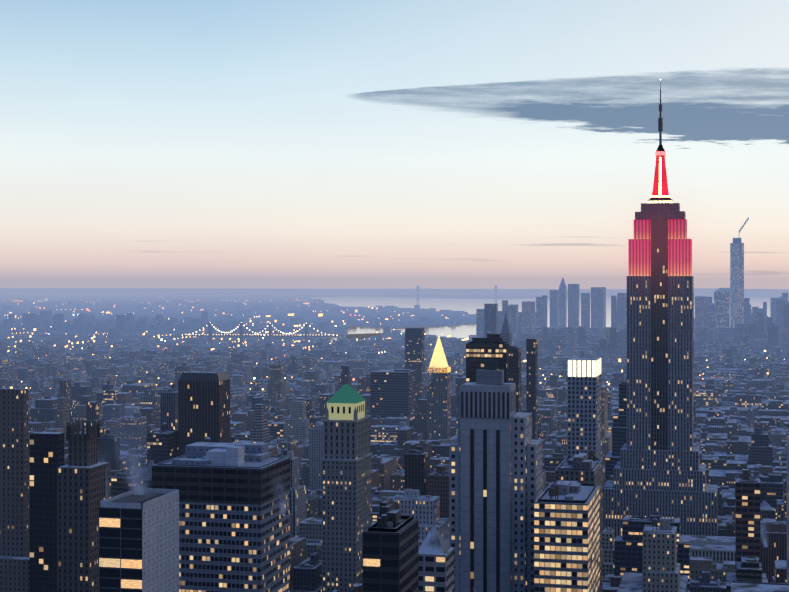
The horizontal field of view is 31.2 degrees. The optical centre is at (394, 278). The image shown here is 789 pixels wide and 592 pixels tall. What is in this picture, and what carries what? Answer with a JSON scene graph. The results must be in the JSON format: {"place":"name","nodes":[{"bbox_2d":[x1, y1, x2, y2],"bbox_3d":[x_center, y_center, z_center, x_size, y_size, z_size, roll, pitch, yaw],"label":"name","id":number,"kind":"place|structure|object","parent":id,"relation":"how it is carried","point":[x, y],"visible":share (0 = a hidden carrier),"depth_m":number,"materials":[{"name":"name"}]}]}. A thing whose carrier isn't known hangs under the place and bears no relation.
{"place":"outdoors","nodes":[
{"label":"outdoors","id":0,"kind":"place"},
{"bbox_2d":[326,333,382,342],"bbox_3d":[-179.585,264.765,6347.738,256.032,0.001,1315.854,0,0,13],"label":"river water","id":1,"kind":"structure","parent":0,"point":[332,338],"depth_m":6476.09,"materials":[{"name":"white liquid"}]},
{"bbox_2d":[0,288,788,441],"bbox_3d":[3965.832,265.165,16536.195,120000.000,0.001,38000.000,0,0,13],"label":"ground","id":2,"kind":"structure","parent":0,"point":[60,295],"depth_m":22280.79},
{"bbox_2d":[182,286,527,345],"bbox_3d":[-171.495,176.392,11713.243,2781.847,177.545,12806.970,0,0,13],"label":"bridges","id":3,"kind":"structure","parent":2,"relation":"on","point":[240,336],"depth_m":5478.20,"materials":[{"name":"grey metal"}]},
{"bbox_2d":[0,199,788,591],"bbox_3d":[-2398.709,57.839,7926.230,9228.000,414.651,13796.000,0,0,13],"label":"city buildings","id":4,"kind":"structure","parent":2,"relation":"on","point":[500,419],"depth_m":1250.36,"materials":[{"name":"grey concrete"}]},
{"bbox_2d":[66,418,99,439],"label":"gothic tower pinnacles","id":5,"kind":"object","parent":4,"relation":"on","point":[93,431],"visible":0.98,"depth_m":783.97,"materials":[{"name":"grey stone"}]},
{"bbox_2d":[327,401,364,419],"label":"pyramid tower lit crown","id":6,"kind":"object","parent":4,"relation":"on","point":[341,411],"visible":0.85,"depth_m":1006.79},
{"bbox_2d":[326,384,364,403],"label":"green pyramid roof","id":7,"kind":"structure","parent":6,"relation":"on","point":[345,393],"depth_m":1011.19,"materials":[{"name":"green metal"}]},
{"bbox_2d":[98,344,771,546],"bbox_3d":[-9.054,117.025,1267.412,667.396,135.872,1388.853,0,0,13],"label":"steam plumes","id":8,"kind":"object","parent":4,"relation":"on","point":[137,485],"visible":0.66,"depth_m":580.57,"materials":[{"name":"grey"}]},
{"bbox_2d":[429,336,450,372],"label":"illuminated pyramid roof","id":9,"kind":"structure","parent":4,"relation":"on","point":[438,360],"depth_m":1895.26,"materials":[{"name":"yellow"}]},
{"bbox_2d":[106,331,788,591],"bbox_3d":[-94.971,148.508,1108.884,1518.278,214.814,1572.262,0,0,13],"label":"rooftop water tanks","id":10,"kind":"object","parent":4,"relation":"on","point":[554,488],"visible":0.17,"depth_m":1072.34,"materials":[{"name":"brown wood"}]},
{"bbox_2d":[568,358,600,376],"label":"illuminated building crown","id":11,"kind":"object","parent":4,"relation":"attached to","point":[596,368],"visible":1,"depth_m":1055.54},
{"bbox_2d":[628,219,691,275],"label":"floodlit tiers","id":12,"kind":"object","parent":4,"relation":"on","point":[679,253],"depth_m":1260.53,"materials":[{"name":"pink"}]},
{"bbox_2d":[648,144,672,202],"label":"mast lights","id":13,"kind":"object","parent":4,"relation":"on","point":[660,187],"depth_m":1269.70},
{"bbox_2d":[4,295,784,389],"bbox_3d":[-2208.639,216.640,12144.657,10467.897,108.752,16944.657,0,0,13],"label":"city lights","id":14,"kind":"object","parent":2,"relation":"on","point":[46,299],"visible":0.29,"depth_m":7831.26},
{"bbox_2d":[0,288,788,293],"bbox_3d":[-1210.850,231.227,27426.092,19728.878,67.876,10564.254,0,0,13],"label":"horizon hills","id":15,"kind":"structure","parent":0,"point":[428,289],"depth_m":29820.88,"materials":[{"name":"blue"}]},
{"bbox_2d":[0,0,788,288],"label":"sky","id":16,"kind":"structure","parent":0,"point":[221,144],"materials":[{"name":"blue"}]},
{"bbox_2d":[308,292,788,298],"bbox_3d":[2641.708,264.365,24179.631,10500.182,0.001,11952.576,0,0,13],"label":"shore land","id":17,"kind":"structure","parent":0,"point":[499,296],"depth_m":22213.58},
{"bbox_2d":[311,296,788,338],"bbox_3d":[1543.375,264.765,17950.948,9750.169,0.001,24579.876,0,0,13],"label":"bay water","id":18,"kind":"structure","parent":0,"point":[469,306],"depth_m":13957.08,"materials":[{"name":"blue liquid"}]},
{"bbox_2d":[658,80,662,144],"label":"antenna","id":19,"kind":"object","parent":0,"point":[660,124],"visible":0.94,"depth_m":1273.72,"materials":[{"name":"metal"}]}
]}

